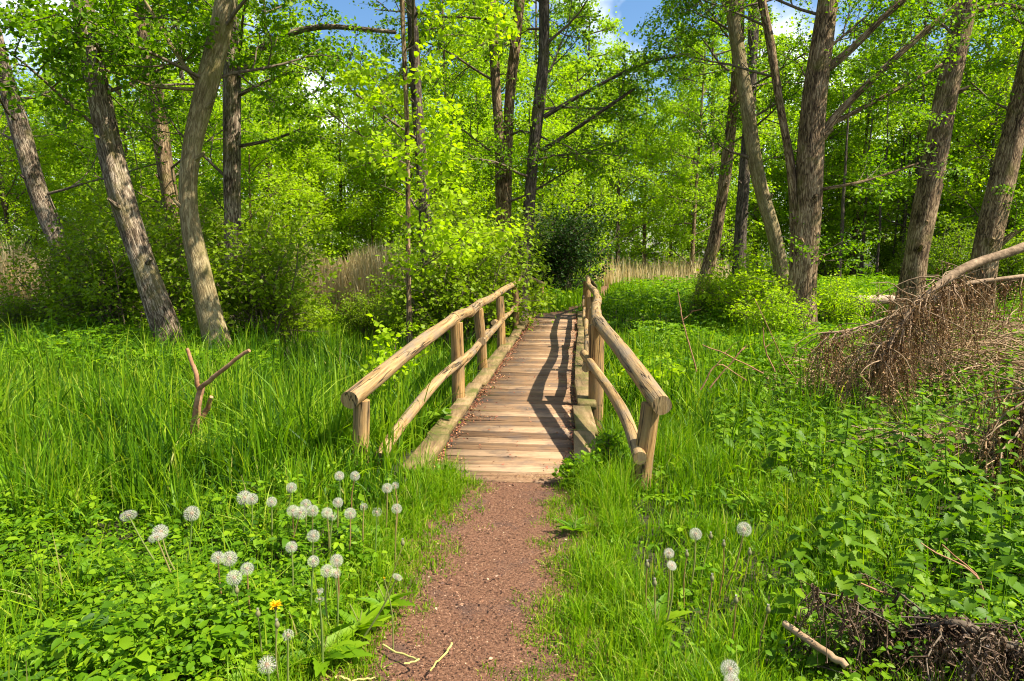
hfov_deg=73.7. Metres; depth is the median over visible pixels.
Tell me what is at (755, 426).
nettle
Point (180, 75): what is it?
deciduous tree
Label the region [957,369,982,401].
nettle
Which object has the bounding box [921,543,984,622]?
dry shoot
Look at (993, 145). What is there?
bare pole tree
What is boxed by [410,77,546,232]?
young tree
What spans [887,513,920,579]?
nettle
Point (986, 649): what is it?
brush pile
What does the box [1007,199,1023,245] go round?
young tree
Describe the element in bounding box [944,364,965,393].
nettle
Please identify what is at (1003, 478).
nettle
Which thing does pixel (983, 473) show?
nettle
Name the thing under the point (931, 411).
nettle
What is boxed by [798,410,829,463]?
nettle
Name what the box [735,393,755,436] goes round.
nettle
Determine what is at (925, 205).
deciduous tree
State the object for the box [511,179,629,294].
dark shrub
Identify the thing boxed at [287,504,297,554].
dandelion clock
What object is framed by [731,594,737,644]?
dandelion bud
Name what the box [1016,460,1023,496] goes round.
nettle
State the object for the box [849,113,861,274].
bare pole tree
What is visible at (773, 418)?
nettle
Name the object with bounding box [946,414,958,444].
nettle
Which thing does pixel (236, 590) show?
dandelion bud
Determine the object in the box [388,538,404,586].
dandelion bud
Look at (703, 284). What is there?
leafy shrub
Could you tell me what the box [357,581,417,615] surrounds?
dandelion plant
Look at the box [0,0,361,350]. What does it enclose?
deciduous tree
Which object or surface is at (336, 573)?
dandelion clock
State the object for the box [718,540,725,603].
dandelion bud
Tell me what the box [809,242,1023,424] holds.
dead branch
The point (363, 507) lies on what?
dandelion clock
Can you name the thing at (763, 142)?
deciduous tree
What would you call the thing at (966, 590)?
nettle
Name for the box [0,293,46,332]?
leafy shrub
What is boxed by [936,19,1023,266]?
deciduous tree
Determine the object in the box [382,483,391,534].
dandelion clock
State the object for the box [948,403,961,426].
nettle
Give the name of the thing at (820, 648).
broken stick
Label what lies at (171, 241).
leafy shrub
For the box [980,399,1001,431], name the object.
nettle
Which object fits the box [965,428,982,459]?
nettle
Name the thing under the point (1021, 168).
young tree
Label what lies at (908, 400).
nettle
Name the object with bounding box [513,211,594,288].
dark shrub
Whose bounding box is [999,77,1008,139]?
bare pole tree
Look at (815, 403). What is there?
nettle
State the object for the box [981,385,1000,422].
nettle
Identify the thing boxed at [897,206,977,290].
leafy shrub
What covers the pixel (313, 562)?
dandelion clock
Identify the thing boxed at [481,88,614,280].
young tree
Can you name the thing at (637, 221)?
deciduous tree
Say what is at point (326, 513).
dandelion clock
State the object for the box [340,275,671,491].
wooden footbridge
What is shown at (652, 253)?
young tree
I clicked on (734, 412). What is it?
nettle
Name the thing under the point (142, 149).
young tree
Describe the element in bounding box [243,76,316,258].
deciduous tree
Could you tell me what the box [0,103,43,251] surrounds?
deciduous tree
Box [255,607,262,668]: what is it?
dandelion bud
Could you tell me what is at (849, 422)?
nettle
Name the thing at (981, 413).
nettle
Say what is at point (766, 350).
bramble shoot
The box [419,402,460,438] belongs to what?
leafy sapling
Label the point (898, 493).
nettle
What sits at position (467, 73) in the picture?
deciduous tree
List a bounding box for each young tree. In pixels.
[0,94,93,269]
[18,99,159,262]
[92,135,178,253]
[126,66,287,257]
[149,94,332,273]
[248,117,371,269]
[320,127,417,265]
[370,111,493,266]
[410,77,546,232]
[410,118,523,265]
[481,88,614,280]
[565,119,630,263]
[612,107,718,265]
[674,103,785,263]
[767,135,866,272]
[827,116,909,275]
[870,119,968,266]
[910,100,1023,255]
[965,147,1023,240]
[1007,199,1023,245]
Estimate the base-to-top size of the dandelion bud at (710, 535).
0.327 m
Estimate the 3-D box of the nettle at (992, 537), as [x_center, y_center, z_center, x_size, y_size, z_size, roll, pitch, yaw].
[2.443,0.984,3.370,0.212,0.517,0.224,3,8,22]
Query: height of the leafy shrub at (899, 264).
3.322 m
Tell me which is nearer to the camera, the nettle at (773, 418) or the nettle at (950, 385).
the nettle at (773, 418)
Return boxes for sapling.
[285,0,533,373]
[353,313,439,410]
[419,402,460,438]
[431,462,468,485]
[551,452,584,487]
[569,443,620,478]
[584,428,628,467]
[611,348,685,396]
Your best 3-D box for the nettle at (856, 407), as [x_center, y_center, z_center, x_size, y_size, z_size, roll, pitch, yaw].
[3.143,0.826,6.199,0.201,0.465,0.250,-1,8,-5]
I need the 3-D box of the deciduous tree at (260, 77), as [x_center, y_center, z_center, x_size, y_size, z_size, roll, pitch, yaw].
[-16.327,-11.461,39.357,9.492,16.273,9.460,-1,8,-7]
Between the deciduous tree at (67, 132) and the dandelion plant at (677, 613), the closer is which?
the dandelion plant at (677, 613)
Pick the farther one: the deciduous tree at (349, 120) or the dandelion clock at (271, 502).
the deciduous tree at (349, 120)
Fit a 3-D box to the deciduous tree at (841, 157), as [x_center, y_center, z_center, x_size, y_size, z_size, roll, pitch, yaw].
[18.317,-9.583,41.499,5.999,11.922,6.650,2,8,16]
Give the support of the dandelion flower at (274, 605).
on the ground at (638, 552)
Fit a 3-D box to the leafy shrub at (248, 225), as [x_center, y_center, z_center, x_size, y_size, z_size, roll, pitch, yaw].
[-7.631,-2.702,19.177,4.826,4.124,4.633,-2,8,-11]
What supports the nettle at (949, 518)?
on the ground at (638, 552)
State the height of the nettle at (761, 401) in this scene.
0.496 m
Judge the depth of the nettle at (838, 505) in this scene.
3.72 m
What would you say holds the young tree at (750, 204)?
on the ground at (638, 552)
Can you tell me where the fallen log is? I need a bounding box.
[818,294,955,304]
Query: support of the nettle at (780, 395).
on the ground at (638, 552)
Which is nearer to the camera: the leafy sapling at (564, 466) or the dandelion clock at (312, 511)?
the dandelion clock at (312, 511)
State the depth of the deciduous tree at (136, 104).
35.58 m
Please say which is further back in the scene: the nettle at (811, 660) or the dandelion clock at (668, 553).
the dandelion clock at (668, 553)
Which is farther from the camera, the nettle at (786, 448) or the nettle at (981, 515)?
the nettle at (786, 448)
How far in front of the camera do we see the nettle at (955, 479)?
4.29 m
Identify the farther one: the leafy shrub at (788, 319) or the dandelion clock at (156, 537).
the leafy shrub at (788, 319)
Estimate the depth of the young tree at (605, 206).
42.96 m
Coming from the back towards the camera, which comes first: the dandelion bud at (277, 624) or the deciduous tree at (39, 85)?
the deciduous tree at (39, 85)
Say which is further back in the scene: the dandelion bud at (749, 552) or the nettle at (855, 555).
the nettle at (855, 555)
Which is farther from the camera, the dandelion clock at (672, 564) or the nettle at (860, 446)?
the nettle at (860, 446)
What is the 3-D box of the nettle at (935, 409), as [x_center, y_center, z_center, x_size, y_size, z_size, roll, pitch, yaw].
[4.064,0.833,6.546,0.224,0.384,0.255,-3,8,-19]
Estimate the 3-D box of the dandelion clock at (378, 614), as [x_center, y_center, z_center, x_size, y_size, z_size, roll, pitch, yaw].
[-0.546,1.106,2.763,0.214,0.350,0.044,0,8,0]
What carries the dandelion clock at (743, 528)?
on the ground at (638, 552)
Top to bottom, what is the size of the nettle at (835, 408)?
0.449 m
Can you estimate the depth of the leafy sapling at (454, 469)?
4.66 m
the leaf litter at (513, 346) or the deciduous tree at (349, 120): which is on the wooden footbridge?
the leaf litter at (513, 346)
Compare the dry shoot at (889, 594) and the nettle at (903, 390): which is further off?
the nettle at (903, 390)
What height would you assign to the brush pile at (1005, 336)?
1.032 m
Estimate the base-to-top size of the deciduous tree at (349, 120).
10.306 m
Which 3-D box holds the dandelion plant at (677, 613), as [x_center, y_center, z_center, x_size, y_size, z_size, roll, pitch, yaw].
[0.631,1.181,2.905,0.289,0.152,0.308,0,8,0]
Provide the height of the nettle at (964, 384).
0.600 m
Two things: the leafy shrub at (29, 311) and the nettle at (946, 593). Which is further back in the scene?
the leafy shrub at (29, 311)
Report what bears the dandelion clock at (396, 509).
on the ground at (638, 552)
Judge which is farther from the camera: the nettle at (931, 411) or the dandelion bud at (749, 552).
the nettle at (931, 411)
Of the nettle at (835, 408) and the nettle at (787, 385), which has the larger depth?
the nettle at (787, 385)
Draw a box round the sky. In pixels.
[0,0,1017,253]
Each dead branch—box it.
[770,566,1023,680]
[777,259,1023,411]
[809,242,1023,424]
[901,374,1023,510]
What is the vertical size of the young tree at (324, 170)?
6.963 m
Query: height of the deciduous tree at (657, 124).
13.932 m
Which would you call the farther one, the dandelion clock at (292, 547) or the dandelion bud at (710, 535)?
the dandelion bud at (710, 535)
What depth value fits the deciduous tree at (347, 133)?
27.55 m
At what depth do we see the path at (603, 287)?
19.46 m
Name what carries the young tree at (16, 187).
on the ground at (638, 552)
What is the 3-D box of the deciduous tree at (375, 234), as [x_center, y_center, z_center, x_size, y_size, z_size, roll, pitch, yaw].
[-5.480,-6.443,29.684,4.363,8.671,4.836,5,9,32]
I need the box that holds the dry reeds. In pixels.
[0,236,731,320]
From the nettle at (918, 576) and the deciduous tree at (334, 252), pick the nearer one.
the nettle at (918, 576)
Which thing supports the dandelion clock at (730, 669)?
on the ground at (638, 552)
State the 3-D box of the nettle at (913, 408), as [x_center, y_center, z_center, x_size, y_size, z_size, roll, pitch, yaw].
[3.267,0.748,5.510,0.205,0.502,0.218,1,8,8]
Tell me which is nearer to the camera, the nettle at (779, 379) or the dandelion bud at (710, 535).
the dandelion bud at (710, 535)
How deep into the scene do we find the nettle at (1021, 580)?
3.20 m
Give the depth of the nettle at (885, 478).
4.35 m
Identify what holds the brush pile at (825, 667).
on the ground at (638, 552)
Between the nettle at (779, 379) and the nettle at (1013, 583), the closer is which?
the nettle at (1013, 583)
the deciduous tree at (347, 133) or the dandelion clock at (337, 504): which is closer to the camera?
the dandelion clock at (337, 504)
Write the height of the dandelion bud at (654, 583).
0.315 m
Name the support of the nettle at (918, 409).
on the ground at (638, 552)
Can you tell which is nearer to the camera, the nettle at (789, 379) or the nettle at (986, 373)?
the nettle at (789, 379)
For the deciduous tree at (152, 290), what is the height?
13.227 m
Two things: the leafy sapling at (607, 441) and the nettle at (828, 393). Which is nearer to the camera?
the leafy sapling at (607, 441)
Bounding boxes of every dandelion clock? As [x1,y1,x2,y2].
[120,510,154,559]
[148,532,173,578]
[152,524,182,582]
[183,506,199,561]
[211,551,223,593]
[221,552,236,603]
[226,570,241,653]
[237,491,249,539]
[240,563,253,612]
[246,493,257,552]
[257,656,275,680]
[266,497,276,550]
[283,629,293,680]
[285,541,296,616]
[287,483,296,531]
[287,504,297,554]
[288,506,307,569]
[301,499,310,564]
[307,505,318,557]
[307,530,319,578]
[307,555,319,613]
[316,588,322,655]
[317,597,323,662]
[320,565,333,632]
[321,507,331,562]
[328,512,336,557]
[331,554,343,624]
[331,568,339,625]
[333,498,342,545]
[334,471,343,522]
[344,508,355,565]
[350,471,359,524]
[360,503,366,550]
[361,573,401,640]
[371,508,381,551]
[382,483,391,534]
[391,504,401,563]
[392,482,398,530]
[663,560,675,638]
[664,548,674,612]
[688,528,701,600]
[720,659,738,678]
[724,522,750,596]
[724,674,738,680]
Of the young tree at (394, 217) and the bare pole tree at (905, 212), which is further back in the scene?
the bare pole tree at (905, 212)
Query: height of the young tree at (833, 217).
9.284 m
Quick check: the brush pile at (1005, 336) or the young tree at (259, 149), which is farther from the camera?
the young tree at (259, 149)
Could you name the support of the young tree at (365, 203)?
on the ground at (638, 552)
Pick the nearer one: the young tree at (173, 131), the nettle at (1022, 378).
the nettle at (1022, 378)
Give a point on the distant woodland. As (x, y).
(570, 112)
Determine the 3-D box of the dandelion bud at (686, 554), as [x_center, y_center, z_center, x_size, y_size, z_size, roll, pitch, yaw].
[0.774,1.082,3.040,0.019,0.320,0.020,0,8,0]
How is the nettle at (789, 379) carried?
on the ground at (638, 552)
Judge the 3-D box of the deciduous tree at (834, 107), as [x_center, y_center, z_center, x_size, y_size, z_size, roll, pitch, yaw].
[17.871,-10.436,41.372,7.910,13.561,7.883,3,8,24]
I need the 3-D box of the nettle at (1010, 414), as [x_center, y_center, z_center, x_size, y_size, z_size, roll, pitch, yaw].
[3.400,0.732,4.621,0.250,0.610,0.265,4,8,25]
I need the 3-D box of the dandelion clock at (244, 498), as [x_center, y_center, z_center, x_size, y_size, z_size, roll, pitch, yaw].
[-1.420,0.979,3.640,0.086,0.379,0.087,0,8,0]
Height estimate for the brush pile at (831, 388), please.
0.424 m
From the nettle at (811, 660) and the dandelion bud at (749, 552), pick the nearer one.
the nettle at (811, 660)
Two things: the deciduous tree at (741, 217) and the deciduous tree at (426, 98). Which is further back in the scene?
the deciduous tree at (426, 98)
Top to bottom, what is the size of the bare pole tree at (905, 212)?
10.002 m
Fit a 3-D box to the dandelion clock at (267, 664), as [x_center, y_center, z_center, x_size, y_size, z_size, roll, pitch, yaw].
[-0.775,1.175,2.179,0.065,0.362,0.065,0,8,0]
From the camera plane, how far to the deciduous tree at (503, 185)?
16.15 m
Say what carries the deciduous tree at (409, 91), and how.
on the ground at (638, 552)
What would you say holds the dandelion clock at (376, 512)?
on the ground at (638, 552)
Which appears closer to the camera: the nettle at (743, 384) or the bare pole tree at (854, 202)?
the nettle at (743, 384)
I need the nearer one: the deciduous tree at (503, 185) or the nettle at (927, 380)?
the nettle at (927, 380)
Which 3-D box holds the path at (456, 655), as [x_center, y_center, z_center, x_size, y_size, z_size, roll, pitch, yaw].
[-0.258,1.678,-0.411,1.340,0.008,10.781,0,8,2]
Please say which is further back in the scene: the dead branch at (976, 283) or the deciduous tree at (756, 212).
the deciduous tree at (756, 212)
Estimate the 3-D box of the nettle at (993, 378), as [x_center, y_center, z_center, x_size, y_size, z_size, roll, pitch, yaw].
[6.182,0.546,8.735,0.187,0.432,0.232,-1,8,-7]
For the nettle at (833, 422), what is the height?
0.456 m
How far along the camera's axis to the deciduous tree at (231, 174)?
14.29 m
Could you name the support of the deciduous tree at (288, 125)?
on the ground at (638, 552)
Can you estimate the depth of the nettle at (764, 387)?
8.35 m
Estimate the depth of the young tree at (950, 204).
38.05 m
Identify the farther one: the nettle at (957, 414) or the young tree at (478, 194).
the young tree at (478, 194)
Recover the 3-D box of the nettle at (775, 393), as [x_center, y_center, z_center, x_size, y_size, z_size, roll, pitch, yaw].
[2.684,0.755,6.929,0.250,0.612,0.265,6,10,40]
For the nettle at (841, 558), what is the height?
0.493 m
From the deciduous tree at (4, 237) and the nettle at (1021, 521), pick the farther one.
the deciduous tree at (4, 237)
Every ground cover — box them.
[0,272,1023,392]
[0,375,1023,680]
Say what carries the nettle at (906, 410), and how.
on the ground at (638, 552)
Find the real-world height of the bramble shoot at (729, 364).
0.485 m
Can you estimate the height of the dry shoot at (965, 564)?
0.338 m
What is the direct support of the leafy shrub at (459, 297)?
on the ground at (638, 552)
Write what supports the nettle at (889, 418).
on the ground at (638, 552)
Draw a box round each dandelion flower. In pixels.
[269,599,280,675]
[383,577,393,652]
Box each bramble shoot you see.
[677,289,700,371]
[700,350,746,389]
[702,341,763,373]
[709,342,755,387]
[754,298,800,381]
[762,327,783,371]
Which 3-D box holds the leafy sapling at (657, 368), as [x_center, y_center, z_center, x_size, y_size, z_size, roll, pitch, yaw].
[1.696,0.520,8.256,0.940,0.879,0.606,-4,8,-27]
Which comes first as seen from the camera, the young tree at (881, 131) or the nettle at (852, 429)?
the nettle at (852, 429)
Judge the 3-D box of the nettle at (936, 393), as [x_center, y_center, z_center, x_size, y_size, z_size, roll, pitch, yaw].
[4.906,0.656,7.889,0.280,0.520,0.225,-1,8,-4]
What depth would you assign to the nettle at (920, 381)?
8.24 m
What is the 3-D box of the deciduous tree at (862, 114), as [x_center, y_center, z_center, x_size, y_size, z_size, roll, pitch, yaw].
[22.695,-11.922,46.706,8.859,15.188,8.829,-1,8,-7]
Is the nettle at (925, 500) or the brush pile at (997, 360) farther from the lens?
the brush pile at (997, 360)
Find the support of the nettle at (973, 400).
on the ground at (638, 552)
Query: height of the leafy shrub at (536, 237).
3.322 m
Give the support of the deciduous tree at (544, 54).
on the ground at (638, 552)
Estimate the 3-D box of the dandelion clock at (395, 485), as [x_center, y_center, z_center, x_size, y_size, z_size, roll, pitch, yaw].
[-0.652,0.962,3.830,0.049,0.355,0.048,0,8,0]
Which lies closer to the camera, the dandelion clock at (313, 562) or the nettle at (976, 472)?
the dandelion clock at (313, 562)
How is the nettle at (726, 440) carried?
on the ground at (638, 552)
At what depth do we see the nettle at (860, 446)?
4.75 m
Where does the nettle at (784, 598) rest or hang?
on the ground at (638, 552)
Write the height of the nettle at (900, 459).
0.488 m
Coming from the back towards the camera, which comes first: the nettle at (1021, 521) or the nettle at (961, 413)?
the nettle at (961, 413)
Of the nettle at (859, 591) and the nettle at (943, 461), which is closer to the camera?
the nettle at (859, 591)
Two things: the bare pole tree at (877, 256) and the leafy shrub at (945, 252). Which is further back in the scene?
the bare pole tree at (877, 256)
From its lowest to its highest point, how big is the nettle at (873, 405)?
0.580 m
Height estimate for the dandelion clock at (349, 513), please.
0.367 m
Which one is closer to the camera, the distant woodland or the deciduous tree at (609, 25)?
the deciduous tree at (609, 25)
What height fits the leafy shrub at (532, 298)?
3.833 m
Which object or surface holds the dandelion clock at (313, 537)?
on the ground at (638, 552)
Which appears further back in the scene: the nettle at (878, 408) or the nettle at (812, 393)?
the nettle at (812, 393)
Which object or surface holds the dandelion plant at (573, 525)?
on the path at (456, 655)
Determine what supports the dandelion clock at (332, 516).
on the ground at (638, 552)
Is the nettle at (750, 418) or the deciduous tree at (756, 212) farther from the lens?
the deciduous tree at (756, 212)
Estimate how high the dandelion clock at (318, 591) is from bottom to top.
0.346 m
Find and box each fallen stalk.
[334,675,374,680]
[382,644,419,663]
[430,642,452,671]
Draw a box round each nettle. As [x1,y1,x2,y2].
[703,409,724,450]
[707,390,727,446]
[713,413,733,451]
[715,403,741,444]
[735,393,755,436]
[735,408,765,465]
[738,405,763,456]
[739,413,765,446]
[742,366,756,397]
[752,374,768,407]
[754,408,771,442]
[755,385,769,418]
[757,417,793,485]
[761,409,777,451]
[761,410,788,458]
[762,560,817,650]
[765,373,782,410]
[768,386,788,435]
[768,412,789,468]
[771,377,784,406]
[773,428,807,473]
[773,525,820,594]
[776,366,796,400]
[776,399,794,452]
[780,401,805,456]
[783,374,798,412]
[787,381,803,426]
[792,435,826,486]
[793,410,810,453]
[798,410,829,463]
[799,595,846,680]
[801,395,824,450]
[802,507,840,570]
[806,378,817,411]
[810,480,871,549]
[814,449,848,512]
[817,407,831,438]
[821,411,859,502]
[821,513,871,608]
[822,384,833,414]
[823,388,839,418]
[823,407,843,445]
[823,410,845,459]
[823,423,853,476]
[827,404,856,450]
[832,409,858,467]
[832,572,876,640]
[839,354,853,392]
[843,392,862,423]
[843,511,886,587]
[844,439,869,483]
[845,406,866,447]
[848,611,907,679]
[849,411,873,452]
[850,369,867,403]
[854,471,895,548]
[857,375,868,415]
[857,419,886,482]
[858,395,885,433]
[858,396,886,459]
[870,463,895,513]
[873,427,921,501]
[875,406,891,434]
[875,416,896,447]
[876,427,899,472]
[881,491,910,541]
[882,553,929,621]
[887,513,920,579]
[888,419,919,480]
[894,369,913,409]
[894,399,910,423]
[895,519,932,600]
[895,549,926,609]
[897,456,942,532]
[899,383,918,427]
[901,399,912,427]
[903,405,939,473]
[904,401,924,448]
[907,411,928,445]
[908,390,939,458]
[910,368,927,410]
[917,376,933,405]
[919,443,954,496]
[920,403,936,430]
[921,586,964,668]
[923,375,946,416]
[924,495,978,582]
[928,417,967,510]
[929,408,942,427]
[931,376,942,395]
[939,365,963,402]
[942,404,962,435]
[942,464,999,561]
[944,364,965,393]
[946,389,962,424]
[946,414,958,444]
[946,492,987,545]
[947,572,986,622]
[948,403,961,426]
[948,405,985,484]
[952,405,966,430]
[952,470,991,535]
[954,369,977,418]
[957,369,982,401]
[958,576,992,622]
[959,398,982,442]
[960,543,1000,595]
[964,386,978,422]
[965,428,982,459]
[966,394,992,436]
[968,471,1000,531]
[972,363,996,400]
[978,533,1023,627]
[979,484,1022,581]
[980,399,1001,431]
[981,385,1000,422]
[987,366,1002,394]
[989,434,1023,515]
[990,402,1023,489]
[992,359,1015,399]
[1001,351,1018,391]
[1002,484,1023,540]
[1008,510,1023,570]
[1011,375,1023,399]
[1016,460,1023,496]
[1019,556,1023,594]
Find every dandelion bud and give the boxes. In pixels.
[234,585,240,657]
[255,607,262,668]
[274,619,279,680]
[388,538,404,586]
[645,559,648,610]
[652,578,656,639]
[683,549,688,608]
[698,532,712,589]
[704,573,713,636]
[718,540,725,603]
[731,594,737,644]
[734,548,751,612]
[757,604,770,674]
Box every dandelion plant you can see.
[273,621,372,676]
[327,599,391,640]
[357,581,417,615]
[553,510,587,532]
[626,593,692,641]
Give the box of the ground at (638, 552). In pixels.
[0,254,1023,680]
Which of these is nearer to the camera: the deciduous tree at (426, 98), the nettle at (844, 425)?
the nettle at (844, 425)
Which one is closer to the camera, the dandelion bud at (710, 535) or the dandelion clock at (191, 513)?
the dandelion bud at (710, 535)
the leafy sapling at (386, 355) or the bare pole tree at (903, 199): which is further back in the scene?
the bare pole tree at (903, 199)
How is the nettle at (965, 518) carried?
on the ground at (638, 552)
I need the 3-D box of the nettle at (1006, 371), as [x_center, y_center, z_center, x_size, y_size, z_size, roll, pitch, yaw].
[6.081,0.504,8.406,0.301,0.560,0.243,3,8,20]
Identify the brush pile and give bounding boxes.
[724,333,1023,415]
[748,588,1023,680]
[773,370,895,407]
[799,413,1022,504]
[860,307,1023,392]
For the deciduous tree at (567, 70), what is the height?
9.754 m
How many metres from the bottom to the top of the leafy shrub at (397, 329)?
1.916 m
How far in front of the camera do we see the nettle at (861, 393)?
7.87 m
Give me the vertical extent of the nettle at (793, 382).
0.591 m
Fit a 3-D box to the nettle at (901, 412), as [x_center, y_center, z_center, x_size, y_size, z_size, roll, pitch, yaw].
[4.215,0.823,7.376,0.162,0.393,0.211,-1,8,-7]
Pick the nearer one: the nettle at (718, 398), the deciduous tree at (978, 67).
the nettle at (718, 398)
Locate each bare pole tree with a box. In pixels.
[836,87,853,276]
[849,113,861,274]
[859,106,872,278]
[875,89,889,277]
[891,112,905,275]
[898,123,908,272]
[899,101,914,272]
[912,100,920,204]
[989,79,1000,174]
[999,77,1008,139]
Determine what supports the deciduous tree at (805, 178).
on the ground at (638, 552)
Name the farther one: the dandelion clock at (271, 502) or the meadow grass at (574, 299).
the meadow grass at (574, 299)
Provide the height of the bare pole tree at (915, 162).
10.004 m
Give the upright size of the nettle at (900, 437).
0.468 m
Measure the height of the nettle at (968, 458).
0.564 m
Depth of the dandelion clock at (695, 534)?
3.17 m
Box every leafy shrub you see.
[0,192,131,333]
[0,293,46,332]
[0,302,60,334]
[31,202,200,336]
[38,153,241,317]
[134,169,327,302]
[158,202,351,346]
[227,241,335,345]
[292,293,339,332]
[331,284,396,341]
[358,211,551,351]
[361,261,448,340]
[382,169,571,344]
[477,200,565,290]
[675,266,740,322]
[692,236,826,328]
[723,277,833,340]
[817,270,884,324]
[818,228,870,278]
[857,229,907,275]
[882,219,947,275]
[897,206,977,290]
[961,226,1023,302]
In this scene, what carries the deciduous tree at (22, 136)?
on the ground at (638, 552)
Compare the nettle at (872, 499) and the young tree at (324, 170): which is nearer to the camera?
the nettle at (872, 499)
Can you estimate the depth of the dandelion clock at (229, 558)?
2.91 m
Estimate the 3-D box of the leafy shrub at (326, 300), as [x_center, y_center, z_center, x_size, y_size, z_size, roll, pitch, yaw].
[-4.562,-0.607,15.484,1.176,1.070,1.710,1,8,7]
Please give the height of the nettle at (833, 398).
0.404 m
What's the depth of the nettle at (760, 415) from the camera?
6.72 m
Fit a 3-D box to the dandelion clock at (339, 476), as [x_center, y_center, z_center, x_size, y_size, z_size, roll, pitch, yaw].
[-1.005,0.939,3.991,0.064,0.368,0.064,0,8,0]
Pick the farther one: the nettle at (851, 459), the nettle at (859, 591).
the nettle at (851, 459)
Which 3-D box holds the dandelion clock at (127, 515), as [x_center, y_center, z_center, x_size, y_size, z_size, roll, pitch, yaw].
[-1.827,1.026,3.399,0.224,0.393,0.083,0,8,0]
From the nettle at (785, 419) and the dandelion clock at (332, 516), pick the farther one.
the nettle at (785, 419)
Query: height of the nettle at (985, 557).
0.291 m
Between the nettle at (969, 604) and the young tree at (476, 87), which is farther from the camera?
the young tree at (476, 87)
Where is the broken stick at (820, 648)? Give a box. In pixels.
[782,620,848,668]
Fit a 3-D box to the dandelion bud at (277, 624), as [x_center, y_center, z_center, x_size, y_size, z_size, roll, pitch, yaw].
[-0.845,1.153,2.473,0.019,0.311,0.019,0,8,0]
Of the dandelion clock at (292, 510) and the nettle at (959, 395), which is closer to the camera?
the dandelion clock at (292, 510)
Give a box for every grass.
[0,266,1023,350]
[0,312,937,539]
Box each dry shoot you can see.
[860,583,895,596]
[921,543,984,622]
[942,544,984,620]
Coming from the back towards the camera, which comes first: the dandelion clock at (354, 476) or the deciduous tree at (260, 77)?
the deciduous tree at (260, 77)
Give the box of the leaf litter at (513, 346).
[433,313,577,478]
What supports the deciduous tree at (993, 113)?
on the ground at (638, 552)
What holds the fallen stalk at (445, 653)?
on the path at (456, 655)
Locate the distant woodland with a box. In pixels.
[0,2,1016,269]
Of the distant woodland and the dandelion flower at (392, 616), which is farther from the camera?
the distant woodland
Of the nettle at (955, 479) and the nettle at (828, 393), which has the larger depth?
the nettle at (828, 393)
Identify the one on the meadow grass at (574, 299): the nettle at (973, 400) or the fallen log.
the fallen log
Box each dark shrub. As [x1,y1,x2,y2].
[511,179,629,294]
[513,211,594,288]
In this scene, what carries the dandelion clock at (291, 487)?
on the ground at (638, 552)
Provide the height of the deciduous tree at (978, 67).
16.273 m
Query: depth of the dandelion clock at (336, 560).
2.89 m
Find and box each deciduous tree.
[0,0,265,351]
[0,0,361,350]
[0,7,169,324]
[0,79,110,259]
[0,88,66,260]
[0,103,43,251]
[1,39,126,251]
[12,0,191,243]
[34,0,293,233]
[43,0,329,313]
[71,1,215,235]
[114,0,405,333]
[132,1,284,251]
[185,0,358,266]
[243,56,358,270]
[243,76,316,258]
[289,91,391,269]
[299,0,458,341]
[305,105,384,262]
[325,87,426,260]
[349,0,628,320]
[356,69,417,258]
[358,0,519,276]
[363,0,548,234]
[402,0,589,229]
[428,0,719,334]
[466,0,593,232]
[520,0,674,273]
[520,61,631,283]
[556,43,680,266]
[591,49,714,264]
[630,0,1009,342]
[632,0,799,260]
[636,0,876,319]
[651,0,808,319]
[651,20,760,277]
[706,0,846,294]
[709,12,824,274]
[714,31,823,265]
[749,51,883,250]
[766,83,869,269]
[778,49,898,250]
[821,0,930,275]
[822,0,1017,259]
[847,38,919,271]
[848,0,1023,323]
[870,0,1021,272]
[893,0,1023,255]
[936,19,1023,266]
[943,0,1023,317]
[943,11,1023,234]
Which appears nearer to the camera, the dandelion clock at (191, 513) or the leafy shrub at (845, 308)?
the dandelion clock at (191, 513)
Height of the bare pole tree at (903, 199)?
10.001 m
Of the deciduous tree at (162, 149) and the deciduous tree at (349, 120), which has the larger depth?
the deciduous tree at (349, 120)
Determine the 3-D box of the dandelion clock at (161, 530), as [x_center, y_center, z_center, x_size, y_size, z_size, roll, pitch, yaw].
[-1.580,1.048,3.202,0.196,0.395,0.080,0,8,0]
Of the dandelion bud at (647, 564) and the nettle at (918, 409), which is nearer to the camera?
the dandelion bud at (647, 564)
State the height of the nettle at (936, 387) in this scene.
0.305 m
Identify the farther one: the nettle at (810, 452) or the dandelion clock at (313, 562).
the nettle at (810, 452)
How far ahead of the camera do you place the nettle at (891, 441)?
5.17 m
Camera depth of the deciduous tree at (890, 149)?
47.61 m
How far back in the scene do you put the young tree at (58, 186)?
25.50 m
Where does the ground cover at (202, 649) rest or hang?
on the ground at (638, 552)
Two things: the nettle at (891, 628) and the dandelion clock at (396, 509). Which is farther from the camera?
the dandelion clock at (396, 509)
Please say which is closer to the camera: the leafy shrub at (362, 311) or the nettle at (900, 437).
the nettle at (900, 437)
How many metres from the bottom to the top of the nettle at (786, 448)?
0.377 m
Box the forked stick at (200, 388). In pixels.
[185,348,250,433]
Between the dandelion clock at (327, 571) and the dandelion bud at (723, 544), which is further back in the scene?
the dandelion bud at (723, 544)
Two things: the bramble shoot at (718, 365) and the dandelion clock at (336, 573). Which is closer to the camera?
the dandelion clock at (336, 573)
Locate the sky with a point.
(632, 10)
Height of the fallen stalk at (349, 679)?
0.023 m
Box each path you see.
[319,480,608,680]
[551,284,608,312]

